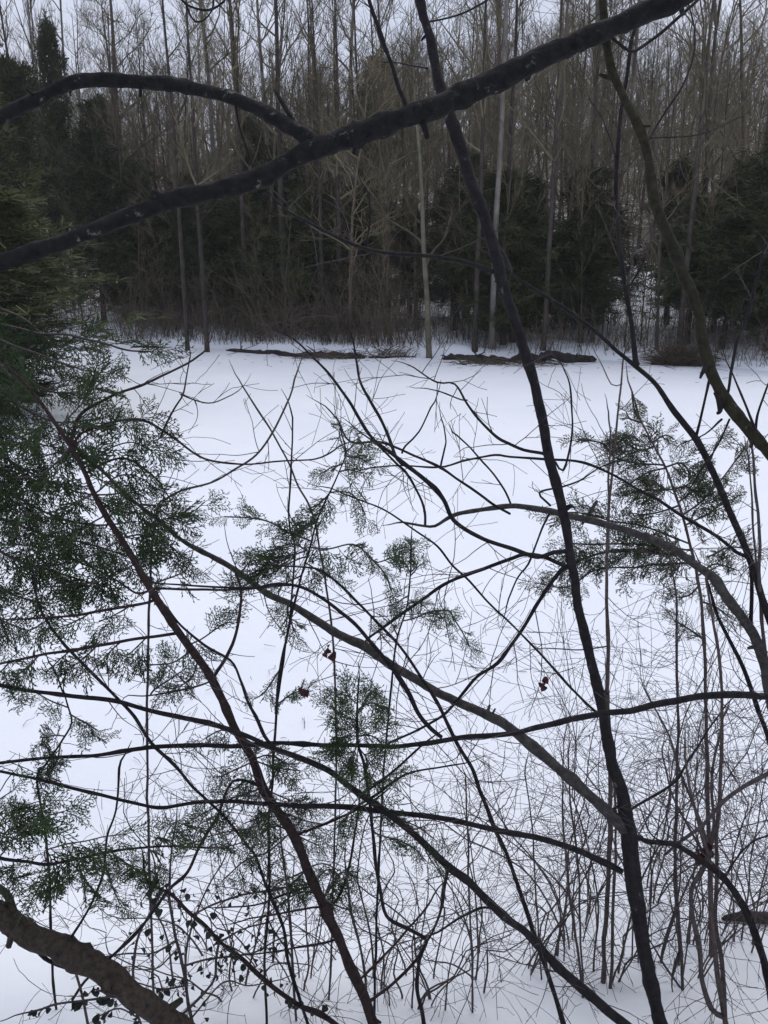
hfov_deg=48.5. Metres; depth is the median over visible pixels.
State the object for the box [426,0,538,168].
bare tree
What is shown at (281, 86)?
bare tree
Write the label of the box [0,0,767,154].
sky
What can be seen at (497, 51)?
bare tree
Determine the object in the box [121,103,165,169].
bare tree
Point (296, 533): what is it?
cedar sapling
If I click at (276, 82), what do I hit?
bare tree
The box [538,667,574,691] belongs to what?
dead leaf
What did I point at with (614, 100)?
bare tree
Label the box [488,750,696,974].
bare shrub
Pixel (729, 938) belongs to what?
bare shrub
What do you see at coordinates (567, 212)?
bare tree
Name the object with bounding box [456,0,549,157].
bare tree
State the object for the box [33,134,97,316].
bare tree
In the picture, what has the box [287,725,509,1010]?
bare shrub
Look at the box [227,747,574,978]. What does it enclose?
bare shrub
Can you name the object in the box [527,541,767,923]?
bare shrub
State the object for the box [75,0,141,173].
bare tree
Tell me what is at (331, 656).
dead leaf
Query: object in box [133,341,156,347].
fallen log
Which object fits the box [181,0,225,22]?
hanging vine
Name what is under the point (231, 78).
bare tree
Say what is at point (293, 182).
cedar tree
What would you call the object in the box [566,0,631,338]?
bare tree
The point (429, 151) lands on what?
bare tree
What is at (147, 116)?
bare tree
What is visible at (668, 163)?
bare tree
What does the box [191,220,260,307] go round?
cedar tree
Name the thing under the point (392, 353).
dead bush
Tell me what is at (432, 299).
cedar tree
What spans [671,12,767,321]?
bare tree
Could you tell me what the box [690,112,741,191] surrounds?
bare tree
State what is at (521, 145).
bare tree
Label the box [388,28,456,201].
bare tree
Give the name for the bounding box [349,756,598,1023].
bare shrub
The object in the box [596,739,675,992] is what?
bare sapling
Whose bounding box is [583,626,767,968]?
bare shrub
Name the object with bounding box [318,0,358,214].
bare tree
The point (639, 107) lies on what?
distant woods
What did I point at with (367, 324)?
undergrowth
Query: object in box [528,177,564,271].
cedar tree
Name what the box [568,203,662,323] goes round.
cedar tree
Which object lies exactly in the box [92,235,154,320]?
cedar tree
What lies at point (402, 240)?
cedar tree
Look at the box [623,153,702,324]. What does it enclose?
cedar tree
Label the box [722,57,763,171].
bare tree
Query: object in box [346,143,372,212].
bare tree
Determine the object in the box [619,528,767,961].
bare shrub
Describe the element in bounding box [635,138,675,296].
bare tree
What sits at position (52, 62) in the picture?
cedar tree
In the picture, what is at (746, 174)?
cedar tree
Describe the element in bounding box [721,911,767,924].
fallen log
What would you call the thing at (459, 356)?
fallen log
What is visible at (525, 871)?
bare shrub
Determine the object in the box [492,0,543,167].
bare tree
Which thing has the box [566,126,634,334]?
bare tree
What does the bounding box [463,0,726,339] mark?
bare tree
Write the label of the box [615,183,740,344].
cedar tree
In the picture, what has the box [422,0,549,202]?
bare tree
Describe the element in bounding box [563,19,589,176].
bare tree
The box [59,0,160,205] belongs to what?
bare tree
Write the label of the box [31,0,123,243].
bare tree
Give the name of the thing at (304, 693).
dead leaf
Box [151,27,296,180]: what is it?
bare tree
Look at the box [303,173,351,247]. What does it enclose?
cedar tree
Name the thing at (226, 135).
bare tree
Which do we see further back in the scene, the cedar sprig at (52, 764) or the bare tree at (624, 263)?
the bare tree at (624, 263)
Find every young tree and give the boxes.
[0,0,766,1023]
[427,0,767,624]
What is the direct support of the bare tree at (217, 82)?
on the snowy ground
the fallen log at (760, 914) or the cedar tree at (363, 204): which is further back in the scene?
the cedar tree at (363, 204)
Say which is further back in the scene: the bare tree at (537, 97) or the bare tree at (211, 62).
the bare tree at (537, 97)
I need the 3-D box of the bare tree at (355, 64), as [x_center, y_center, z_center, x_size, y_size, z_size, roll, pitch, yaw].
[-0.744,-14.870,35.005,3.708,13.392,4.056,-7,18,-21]
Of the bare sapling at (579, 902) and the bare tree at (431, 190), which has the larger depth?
the bare tree at (431, 190)
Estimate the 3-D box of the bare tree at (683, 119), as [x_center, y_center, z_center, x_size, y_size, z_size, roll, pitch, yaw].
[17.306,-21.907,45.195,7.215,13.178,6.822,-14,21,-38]
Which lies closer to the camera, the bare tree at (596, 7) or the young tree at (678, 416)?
the young tree at (678, 416)
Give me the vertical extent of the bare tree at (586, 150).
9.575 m
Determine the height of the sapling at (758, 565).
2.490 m
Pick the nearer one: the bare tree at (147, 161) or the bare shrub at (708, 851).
the bare shrub at (708, 851)
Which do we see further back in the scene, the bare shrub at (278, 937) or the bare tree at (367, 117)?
the bare tree at (367, 117)
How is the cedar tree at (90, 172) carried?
on the snowy ground
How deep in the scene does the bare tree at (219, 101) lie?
64.67 m
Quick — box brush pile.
[618,341,730,370]
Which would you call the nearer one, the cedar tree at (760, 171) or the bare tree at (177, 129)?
the cedar tree at (760, 171)
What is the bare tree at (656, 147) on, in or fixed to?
on the snowy ground
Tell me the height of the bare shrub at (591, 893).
1.670 m
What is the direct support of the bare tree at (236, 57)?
on the snowy ground
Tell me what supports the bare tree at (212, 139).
on the snowy ground
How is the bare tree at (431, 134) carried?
on the snowy ground
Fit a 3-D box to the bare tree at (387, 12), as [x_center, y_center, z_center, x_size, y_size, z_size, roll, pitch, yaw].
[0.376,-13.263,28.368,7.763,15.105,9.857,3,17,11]
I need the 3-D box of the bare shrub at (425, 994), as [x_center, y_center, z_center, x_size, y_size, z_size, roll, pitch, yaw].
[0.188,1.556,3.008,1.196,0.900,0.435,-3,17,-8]
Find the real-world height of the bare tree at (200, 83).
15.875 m
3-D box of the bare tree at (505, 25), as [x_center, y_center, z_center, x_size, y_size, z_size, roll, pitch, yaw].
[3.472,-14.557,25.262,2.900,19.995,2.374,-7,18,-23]
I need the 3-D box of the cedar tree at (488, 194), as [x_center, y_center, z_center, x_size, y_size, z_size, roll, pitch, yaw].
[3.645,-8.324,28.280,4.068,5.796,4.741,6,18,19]
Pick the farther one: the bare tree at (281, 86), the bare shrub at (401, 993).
the bare tree at (281, 86)
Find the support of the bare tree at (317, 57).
on the snowy ground
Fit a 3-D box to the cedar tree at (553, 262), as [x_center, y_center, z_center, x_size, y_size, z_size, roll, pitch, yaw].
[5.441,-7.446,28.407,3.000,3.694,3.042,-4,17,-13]
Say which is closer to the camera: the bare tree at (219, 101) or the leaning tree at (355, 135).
the leaning tree at (355, 135)
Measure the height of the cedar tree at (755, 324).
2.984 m
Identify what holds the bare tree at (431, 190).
on the snowy ground
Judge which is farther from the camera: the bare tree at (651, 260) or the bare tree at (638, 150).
the bare tree at (638, 150)
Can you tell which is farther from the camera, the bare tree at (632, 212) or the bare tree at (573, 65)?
the bare tree at (573, 65)
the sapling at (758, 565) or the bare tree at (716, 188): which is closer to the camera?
the sapling at (758, 565)
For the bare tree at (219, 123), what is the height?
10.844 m
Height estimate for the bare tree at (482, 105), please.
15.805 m
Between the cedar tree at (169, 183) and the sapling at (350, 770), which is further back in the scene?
the cedar tree at (169, 183)
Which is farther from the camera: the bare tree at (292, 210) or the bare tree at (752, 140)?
the bare tree at (752, 140)
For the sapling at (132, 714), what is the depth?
2.77 m
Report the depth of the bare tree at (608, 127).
30.68 m
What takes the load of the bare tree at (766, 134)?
on the snowy ground
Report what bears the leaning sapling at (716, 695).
on the snowy ground
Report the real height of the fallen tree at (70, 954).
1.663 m
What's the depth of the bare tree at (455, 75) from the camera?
36.46 m
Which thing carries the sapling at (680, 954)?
on the snowy ground
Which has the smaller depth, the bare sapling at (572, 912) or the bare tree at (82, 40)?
the bare sapling at (572, 912)
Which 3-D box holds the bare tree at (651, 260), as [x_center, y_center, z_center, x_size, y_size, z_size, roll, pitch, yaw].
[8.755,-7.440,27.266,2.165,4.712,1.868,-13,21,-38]
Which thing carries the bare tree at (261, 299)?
on the snowy ground
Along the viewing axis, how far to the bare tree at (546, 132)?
40.90 m
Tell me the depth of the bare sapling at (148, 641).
3.12 m
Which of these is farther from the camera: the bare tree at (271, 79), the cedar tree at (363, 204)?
the bare tree at (271, 79)
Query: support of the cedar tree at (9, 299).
on the snowy ground
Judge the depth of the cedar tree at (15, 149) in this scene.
36.34 m
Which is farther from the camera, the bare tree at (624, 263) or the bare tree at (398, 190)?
the bare tree at (398, 190)
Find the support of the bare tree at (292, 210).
on the snowy ground
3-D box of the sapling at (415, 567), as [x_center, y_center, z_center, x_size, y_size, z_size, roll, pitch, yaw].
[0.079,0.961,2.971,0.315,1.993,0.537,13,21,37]
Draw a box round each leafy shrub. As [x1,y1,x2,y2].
[0,975,141,1023]
[42,791,361,1023]
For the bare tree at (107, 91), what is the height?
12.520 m
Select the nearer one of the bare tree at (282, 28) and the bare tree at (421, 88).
the bare tree at (282, 28)
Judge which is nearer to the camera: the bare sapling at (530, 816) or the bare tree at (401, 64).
the bare sapling at (530, 816)
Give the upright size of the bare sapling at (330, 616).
2.641 m
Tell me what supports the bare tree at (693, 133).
on the snowy ground
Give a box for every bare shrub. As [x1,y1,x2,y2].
[0,735,370,989]
[0,781,327,955]
[4,750,254,990]
[54,749,352,966]
[81,826,342,1021]
[105,726,332,985]
[129,784,516,977]
[155,738,424,1014]
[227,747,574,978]
[270,846,581,1008]
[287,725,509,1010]
[292,753,403,1003]
[310,830,617,1016]
[335,580,765,959]
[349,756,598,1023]
[356,688,575,953]
[389,669,766,1023]
[397,599,744,967]
[407,544,767,1008]
[473,540,767,1018]
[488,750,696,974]
[521,689,767,978]
[526,637,767,936]
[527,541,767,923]
[559,580,767,935]
[574,581,767,1023]
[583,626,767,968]
[602,671,767,943]
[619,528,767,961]
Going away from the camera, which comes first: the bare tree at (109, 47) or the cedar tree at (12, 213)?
the cedar tree at (12, 213)
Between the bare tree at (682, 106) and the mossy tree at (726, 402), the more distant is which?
the bare tree at (682, 106)
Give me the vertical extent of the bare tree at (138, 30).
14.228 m
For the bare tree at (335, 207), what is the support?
on the snowy ground
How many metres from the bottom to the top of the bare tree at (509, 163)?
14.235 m
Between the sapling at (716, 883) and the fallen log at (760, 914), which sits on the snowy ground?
the sapling at (716, 883)
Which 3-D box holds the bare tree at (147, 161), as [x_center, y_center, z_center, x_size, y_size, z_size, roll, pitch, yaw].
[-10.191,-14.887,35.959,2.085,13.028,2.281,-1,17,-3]
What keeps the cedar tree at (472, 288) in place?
on the snowy ground
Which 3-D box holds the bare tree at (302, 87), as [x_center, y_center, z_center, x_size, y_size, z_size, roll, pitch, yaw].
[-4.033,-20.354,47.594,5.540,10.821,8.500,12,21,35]
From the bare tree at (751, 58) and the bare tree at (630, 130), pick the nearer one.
the bare tree at (630, 130)
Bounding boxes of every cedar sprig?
[0,675,120,1009]
[0,764,279,953]
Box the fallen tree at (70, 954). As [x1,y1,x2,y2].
[0,740,194,1023]
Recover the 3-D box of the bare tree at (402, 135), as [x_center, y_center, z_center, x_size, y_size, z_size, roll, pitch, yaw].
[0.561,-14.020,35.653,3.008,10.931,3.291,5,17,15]
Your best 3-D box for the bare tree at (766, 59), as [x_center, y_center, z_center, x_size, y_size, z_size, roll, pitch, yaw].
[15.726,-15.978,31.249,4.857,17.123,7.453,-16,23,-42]
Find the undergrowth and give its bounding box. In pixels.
[17,191,767,366]
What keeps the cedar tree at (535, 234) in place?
on the snowy ground
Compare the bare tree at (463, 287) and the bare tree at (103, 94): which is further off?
the bare tree at (103, 94)
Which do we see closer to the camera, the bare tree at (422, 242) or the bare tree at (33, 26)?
the bare tree at (422, 242)
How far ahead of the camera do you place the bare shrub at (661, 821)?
4.12 m
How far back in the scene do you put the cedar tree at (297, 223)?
29.97 m
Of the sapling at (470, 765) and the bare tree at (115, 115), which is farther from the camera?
the bare tree at (115, 115)
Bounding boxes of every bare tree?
[0,0,43,272]
[0,0,69,279]
[0,0,71,213]
[0,25,34,144]
[10,0,67,306]
[27,108,109,288]
[31,0,84,295]
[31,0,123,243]
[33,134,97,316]
[37,1,243,307]
[52,7,89,118]
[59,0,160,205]
[66,43,127,237]
[72,53,164,162]
[74,0,144,316]
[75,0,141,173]
[75,0,190,191]
[78,0,232,264]
[83,0,140,203]
[90,0,273,181]
[105,0,202,350]
[106,28,222,311]
[108,0,165,284]
[113,118,171,282]
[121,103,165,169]
[123,58,165,182]
[125,125,221,324]
[127,4,231,182]
[133,51,184,213]
[133,54,183,177]
[148,67,223,172]
[150,92,200,171]
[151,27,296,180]
[158,0,305,175]
[161,61,266,174]
[167,135,207,321]
[168,0,251,351]
[169,0,381,304]
[170,98,219,178]
[181,0,289,247]
[190,0,208,183]
[191,108,237,249]
[192,0,247,180]
[192,0,270,331]
[193,118,234,320]
[202,118,230,254]
[203,106,236,171]
[205,26,232,165]
[205,42,275,145]
[216,67,301,283]
[219,141,266,216]
[231,192,280,335]
[236,0,327,334]
[239,0,302,326]
[248,48,298,145]
[250,43,348,181]
[251,31,296,145]
[252,186,322,333]
[268,107,344,317]
[270,0,346,335]
[270,0,411,332]
[270,34,426,342]
[273,0,408,328]
[274,17,343,327]
[280,0,339,172]
[284,125,344,321]
[294,57,348,178]
[295,4,337,124]
[296,0,430,218]
[297,0,514,330]
[297,73,375,219]
[297,75,349,325]
[303,68,454,245]
[305,149,355,327]
[306,0,355,168]
[308,0,476,255]
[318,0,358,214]
[321,0,395,178]
[321,27,397,303]
[326,67,423,182]
[340,83,423,214]
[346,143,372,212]
[350,0,496,357]
[351,155,396,312]
[355,26,463,203]
[356,140,419,289]
[368,35,432,305]
[375,16,446,329]
[375,139,426,306]
[382,0,498,215]
[383,0,626,170]
[388,12,536,187]
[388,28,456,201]
[389,89,443,321]
[393,29,416,194]
[393,69,459,196]
[395,33,478,231]
[403,0,440,187]
[409,11,552,182]
[420,65,479,165]
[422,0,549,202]
[423,133,449,188]
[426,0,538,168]
[427,0,498,352]
[428,178,482,337]
[430,131,479,247]
[438,102,496,339]
[450,0,533,168]
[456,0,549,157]
[457,117,536,298]
[458,26,550,137]
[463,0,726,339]
[465,0,600,220]
[466,2,541,167]
[468,43,535,331]
[471,0,526,349]
[474,4,558,295]
[475,0,569,344]
[478,62,544,166]
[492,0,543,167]
[496,1,677,227]
[497,0,598,350]
[501,129,537,259]
[509,0,652,198]
[516,38,555,174]
[516,95,634,315]
[518,23,601,153]
[520,0,605,230]
[523,0,755,341]
[524,0,688,193]
[524,10,664,198]
[529,90,606,214]
[534,7,589,186]
[542,0,582,231]
[550,1,646,128]
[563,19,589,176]
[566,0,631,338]
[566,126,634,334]
[571,50,641,211]
[572,46,609,346]
[573,0,670,193]
[593,0,665,205]
[593,143,681,346]
[598,117,636,334]
[601,22,674,248]
[603,10,755,349]
[604,195,635,337]
[615,0,767,194]
[620,179,662,279]
[625,110,687,343]
[632,49,725,156]
[634,8,726,155]
[634,201,674,347]
[635,0,767,192]
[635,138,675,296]
[649,18,687,171]
[655,0,767,347]
[655,1,767,156]
[661,13,767,345]
[661,131,736,328]
[662,95,712,157]
[664,0,767,174]
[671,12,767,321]
[675,114,763,313]
[675,127,739,201]
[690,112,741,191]
[692,102,757,190]
[710,27,767,145]
[710,92,766,183]
[720,0,767,161]
[722,22,767,152]
[722,27,767,148]
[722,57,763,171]
[736,95,766,156]
[737,75,767,140]
[742,13,767,119]
[750,87,767,163]
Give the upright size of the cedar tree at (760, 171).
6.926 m
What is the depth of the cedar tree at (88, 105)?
37.17 m
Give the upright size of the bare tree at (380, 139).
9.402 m
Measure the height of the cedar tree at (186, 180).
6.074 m
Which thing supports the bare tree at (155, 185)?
on the snowy ground
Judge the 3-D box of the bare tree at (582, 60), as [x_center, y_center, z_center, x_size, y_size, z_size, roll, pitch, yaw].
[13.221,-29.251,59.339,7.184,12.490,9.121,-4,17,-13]
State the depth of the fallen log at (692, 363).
25.74 m
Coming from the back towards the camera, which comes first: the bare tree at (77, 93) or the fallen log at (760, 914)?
the bare tree at (77, 93)
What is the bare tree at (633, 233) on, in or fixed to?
on the snowy ground
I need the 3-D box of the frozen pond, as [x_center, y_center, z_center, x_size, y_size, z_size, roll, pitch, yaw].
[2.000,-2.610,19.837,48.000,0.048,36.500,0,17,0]
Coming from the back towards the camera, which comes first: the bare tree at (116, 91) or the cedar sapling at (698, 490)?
the bare tree at (116, 91)
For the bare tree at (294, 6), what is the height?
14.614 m
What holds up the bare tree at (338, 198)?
on the snowy ground
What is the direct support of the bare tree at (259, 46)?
on the snowy ground
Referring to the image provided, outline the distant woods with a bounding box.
[5,0,767,249]
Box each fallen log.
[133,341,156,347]
[226,341,296,356]
[295,346,365,358]
[368,355,412,358]
[440,352,511,360]
[451,359,586,369]
[510,350,596,362]
[650,355,701,366]
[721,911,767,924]
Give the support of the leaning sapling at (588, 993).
on the snowy ground
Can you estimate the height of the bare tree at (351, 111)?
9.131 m
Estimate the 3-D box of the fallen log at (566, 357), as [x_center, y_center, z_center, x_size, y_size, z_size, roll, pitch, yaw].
[5.345,-4.852,26.908,2.724,0.480,0.676,3,17,10]
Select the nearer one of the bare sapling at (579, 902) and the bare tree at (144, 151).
the bare sapling at (579, 902)
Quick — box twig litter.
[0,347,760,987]
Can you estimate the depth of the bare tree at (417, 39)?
61.86 m
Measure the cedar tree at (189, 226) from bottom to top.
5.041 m
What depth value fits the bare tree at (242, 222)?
30.36 m
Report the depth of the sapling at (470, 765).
2.83 m
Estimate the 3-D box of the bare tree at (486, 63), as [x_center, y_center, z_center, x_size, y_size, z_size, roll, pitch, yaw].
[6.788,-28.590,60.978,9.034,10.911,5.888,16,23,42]
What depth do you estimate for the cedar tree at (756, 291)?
25.75 m
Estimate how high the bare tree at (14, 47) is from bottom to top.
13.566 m
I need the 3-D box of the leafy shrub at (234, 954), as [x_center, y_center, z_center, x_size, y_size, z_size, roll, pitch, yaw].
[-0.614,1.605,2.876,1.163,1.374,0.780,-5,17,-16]
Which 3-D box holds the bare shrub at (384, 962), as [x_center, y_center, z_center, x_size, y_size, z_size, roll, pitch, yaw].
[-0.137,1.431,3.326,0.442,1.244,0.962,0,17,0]
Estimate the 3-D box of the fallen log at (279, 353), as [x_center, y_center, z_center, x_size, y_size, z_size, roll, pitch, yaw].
[-4.267,-5.548,29.044,3.216,0.496,0.885,14,22,39]
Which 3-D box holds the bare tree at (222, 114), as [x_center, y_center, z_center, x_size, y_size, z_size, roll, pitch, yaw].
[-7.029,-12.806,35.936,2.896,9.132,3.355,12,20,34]
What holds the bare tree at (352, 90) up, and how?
on the snowy ground
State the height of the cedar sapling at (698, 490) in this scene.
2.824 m
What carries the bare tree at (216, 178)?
on the snowy ground
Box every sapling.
[0,302,456,1023]
[0,389,647,1023]
[0,621,767,886]
[26,554,372,1023]
[86,349,307,991]
[106,525,637,1023]
[200,407,430,1023]
[211,820,316,1022]
[229,361,402,1003]
[246,291,767,743]
[291,845,405,1018]
[307,656,469,1023]
[356,517,484,1023]
[380,741,517,1021]
[459,752,598,988]
[476,295,680,1001]
[482,738,638,996]
[489,742,622,997]
[518,365,767,956]
[557,754,767,1019]
[587,493,753,991]
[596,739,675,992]
[649,563,767,1023]
[658,393,767,1006]
[691,546,767,900]
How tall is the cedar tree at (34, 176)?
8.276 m
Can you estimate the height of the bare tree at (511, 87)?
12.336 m
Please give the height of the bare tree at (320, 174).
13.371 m
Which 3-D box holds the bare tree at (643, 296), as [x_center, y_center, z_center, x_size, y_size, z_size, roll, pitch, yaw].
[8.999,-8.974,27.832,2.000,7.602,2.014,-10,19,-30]
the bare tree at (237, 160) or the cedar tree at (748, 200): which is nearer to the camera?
the cedar tree at (748, 200)
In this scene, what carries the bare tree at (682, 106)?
on the snowy ground
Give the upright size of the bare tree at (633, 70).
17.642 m
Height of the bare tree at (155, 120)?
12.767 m
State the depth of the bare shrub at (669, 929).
3.54 m
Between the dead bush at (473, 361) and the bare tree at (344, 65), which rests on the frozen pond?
the dead bush at (473, 361)
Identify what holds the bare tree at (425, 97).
on the snowy ground
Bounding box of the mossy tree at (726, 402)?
[599,0,767,505]
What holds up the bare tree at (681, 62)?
on the snowy ground
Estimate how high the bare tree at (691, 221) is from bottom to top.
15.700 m
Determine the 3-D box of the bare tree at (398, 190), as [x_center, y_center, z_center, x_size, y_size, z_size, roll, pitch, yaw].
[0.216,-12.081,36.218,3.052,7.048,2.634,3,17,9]
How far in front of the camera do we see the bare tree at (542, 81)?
57.24 m
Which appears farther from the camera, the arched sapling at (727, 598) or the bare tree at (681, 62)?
the bare tree at (681, 62)
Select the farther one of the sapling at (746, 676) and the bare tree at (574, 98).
the bare tree at (574, 98)
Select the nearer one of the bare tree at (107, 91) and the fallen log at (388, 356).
the fallen log at (388, 356)
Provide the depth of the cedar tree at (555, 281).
31.35 m
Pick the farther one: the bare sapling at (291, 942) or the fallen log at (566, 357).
the fallen log at (566, 357)
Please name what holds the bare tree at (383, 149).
on the snowy ground
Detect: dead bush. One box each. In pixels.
[290,348,378,360]
[340,343,422,359]
[430,353,507,366]
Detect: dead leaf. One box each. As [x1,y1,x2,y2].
[298,675,334,697]
[322,633,360,660]
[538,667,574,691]
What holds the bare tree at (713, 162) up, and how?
on the snowy ground
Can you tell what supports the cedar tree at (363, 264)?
on the snowy ground
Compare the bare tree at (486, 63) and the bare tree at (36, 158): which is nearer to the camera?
the bare tree at (36, 158)
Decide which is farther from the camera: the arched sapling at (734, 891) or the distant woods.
the distant woods
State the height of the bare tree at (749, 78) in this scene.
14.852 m
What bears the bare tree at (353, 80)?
on the snowy ground
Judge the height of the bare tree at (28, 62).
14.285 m
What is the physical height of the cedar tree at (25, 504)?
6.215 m
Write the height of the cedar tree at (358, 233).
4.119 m
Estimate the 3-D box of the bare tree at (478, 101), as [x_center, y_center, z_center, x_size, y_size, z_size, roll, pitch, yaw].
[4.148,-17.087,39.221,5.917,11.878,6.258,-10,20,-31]
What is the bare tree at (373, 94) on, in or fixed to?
on the snowy ground
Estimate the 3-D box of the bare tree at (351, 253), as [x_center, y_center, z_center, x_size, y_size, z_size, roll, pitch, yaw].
[-1.180,-10.337,28.060,5.798,10.046,4.084,4,17,14]
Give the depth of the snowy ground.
3.65 m
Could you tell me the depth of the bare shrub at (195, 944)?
3.66 m
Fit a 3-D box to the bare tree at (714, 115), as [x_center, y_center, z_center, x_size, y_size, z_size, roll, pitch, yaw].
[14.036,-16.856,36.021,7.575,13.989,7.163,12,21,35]
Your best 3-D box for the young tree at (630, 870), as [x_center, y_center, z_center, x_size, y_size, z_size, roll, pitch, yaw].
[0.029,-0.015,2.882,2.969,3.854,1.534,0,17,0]
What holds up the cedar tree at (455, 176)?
on the snowy ground
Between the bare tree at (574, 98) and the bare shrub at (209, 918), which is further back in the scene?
the bare tree at (574, 98)
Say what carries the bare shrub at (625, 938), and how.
on the snowy ground
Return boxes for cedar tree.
[0,41,87,285]
[0,43,47,222]
[0,83,97,310]
[0,123,37,273]
[0,187,171,377]
[0,284,108,414]
[0,308,194,669]
[30,7,88,308]
[44,121,162,322]
[53,87,145,267]
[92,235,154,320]
[142,166,209,303]
[151,206,216,326]
[163,169,206,312]
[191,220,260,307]
[211,112,284,226]
[214,139,353,314]
[217,238,318,320]
[239,177,363,328]
[281,240,378,323]
[294,243,391,329]
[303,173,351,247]
[328,219,403,326]
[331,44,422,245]
[341,161,402,301]
[377,200,435,318]
[402,226,486,317]
[404,182,488,330]
[409,148,495,317]
[434,169,543,339]
[435,195,590,342]
[442,230,498,313]
[471,167,558,314]
[515,232,589,331]
[527,161,640,330]
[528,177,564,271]
[532,203,642,342]
[532,233,614,324]
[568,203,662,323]
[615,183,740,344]
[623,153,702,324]
[660,132,767,350]
[669,231,747,332]
[677,208,767,349]
[691,176,761,327]
[706,180,767,302]
[707,231,767,326]
[715,154,767,321]
[715,294,763,332]
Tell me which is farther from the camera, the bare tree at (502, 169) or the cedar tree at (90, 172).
the cedar tree at (90, 172)
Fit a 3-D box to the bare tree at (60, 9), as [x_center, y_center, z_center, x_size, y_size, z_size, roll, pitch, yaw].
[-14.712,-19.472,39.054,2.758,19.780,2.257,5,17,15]
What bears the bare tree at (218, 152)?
on the snowy ground
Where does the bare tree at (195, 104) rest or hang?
on the snowy ground
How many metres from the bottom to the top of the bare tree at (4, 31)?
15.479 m
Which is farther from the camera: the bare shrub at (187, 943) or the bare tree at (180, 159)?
the bare tree at (180, 159)
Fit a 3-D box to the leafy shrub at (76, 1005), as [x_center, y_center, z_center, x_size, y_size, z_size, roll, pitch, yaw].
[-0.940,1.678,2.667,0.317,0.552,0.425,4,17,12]
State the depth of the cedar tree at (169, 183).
35.19 m
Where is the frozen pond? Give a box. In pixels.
[0,344,767,946]
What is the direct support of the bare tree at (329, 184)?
on the snowy ground
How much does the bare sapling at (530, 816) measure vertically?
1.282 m
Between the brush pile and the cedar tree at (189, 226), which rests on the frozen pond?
the brush pile
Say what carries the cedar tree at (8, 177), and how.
on the snowy ground
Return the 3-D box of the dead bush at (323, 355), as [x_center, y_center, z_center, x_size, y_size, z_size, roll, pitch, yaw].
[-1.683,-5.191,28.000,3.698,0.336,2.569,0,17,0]
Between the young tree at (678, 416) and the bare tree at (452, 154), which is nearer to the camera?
the young tree at (678, 416)
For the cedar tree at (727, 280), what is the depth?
26.07 m
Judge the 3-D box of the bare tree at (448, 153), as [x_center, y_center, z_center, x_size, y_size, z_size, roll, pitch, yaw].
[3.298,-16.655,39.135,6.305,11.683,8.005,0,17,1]
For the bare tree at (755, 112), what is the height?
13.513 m
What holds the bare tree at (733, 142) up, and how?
on the snowy ground
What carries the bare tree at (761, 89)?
on the snowy ground
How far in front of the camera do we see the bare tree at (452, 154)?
33.82 m
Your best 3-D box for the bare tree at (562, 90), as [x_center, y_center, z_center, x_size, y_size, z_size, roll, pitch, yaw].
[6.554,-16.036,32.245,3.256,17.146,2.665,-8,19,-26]
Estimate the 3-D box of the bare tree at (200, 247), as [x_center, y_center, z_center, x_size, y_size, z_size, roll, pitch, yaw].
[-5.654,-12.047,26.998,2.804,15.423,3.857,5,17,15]
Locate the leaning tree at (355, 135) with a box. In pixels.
[0,0,694,270]
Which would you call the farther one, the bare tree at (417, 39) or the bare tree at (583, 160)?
the bare tree at (417, 39)
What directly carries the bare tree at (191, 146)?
on the snowy ground
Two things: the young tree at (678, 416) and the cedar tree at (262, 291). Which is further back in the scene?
the cedar tree at (262, 291)
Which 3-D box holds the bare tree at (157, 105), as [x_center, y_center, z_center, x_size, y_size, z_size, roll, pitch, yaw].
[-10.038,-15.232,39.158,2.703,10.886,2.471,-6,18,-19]
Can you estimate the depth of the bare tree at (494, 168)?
29.26 m
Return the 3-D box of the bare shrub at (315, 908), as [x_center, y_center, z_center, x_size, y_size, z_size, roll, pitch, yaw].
[-0.418,1.555,3.378,1.268,1.168,0.933,-4,17,-12]
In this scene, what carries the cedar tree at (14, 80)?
on the snowy ground
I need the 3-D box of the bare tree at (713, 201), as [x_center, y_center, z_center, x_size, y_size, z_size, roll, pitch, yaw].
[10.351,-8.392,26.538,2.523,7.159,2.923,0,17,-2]
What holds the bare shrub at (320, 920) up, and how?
on the snowy ground
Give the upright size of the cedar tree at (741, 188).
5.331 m
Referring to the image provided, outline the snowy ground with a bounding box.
[0,126,767,1023]
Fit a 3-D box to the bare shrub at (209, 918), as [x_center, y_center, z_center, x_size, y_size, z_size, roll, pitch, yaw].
[-0.752,1.467,3.582,1.136,0.949,0.674,5,17,15]
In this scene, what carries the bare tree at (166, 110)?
on the snowy ground
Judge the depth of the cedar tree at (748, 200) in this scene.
27.56 m
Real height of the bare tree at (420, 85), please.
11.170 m
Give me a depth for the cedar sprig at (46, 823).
2.43 m
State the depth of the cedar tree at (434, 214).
29.34 m
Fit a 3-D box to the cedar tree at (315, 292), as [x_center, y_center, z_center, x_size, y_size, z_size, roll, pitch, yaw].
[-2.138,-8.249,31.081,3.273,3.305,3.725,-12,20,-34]
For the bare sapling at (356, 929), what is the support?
on the snowy ground
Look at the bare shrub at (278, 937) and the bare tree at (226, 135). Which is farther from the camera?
the bare tree at (226, 135)
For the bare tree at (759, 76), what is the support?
on the snowy ground
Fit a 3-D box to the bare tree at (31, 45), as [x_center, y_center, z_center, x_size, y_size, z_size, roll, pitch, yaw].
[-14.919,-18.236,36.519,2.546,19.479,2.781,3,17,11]
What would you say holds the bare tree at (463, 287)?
on the snowy ground
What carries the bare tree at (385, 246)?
on the snowy ground
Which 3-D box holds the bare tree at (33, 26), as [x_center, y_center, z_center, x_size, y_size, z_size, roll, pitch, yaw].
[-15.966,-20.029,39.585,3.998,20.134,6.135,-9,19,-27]
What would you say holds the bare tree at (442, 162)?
on the snowy ground

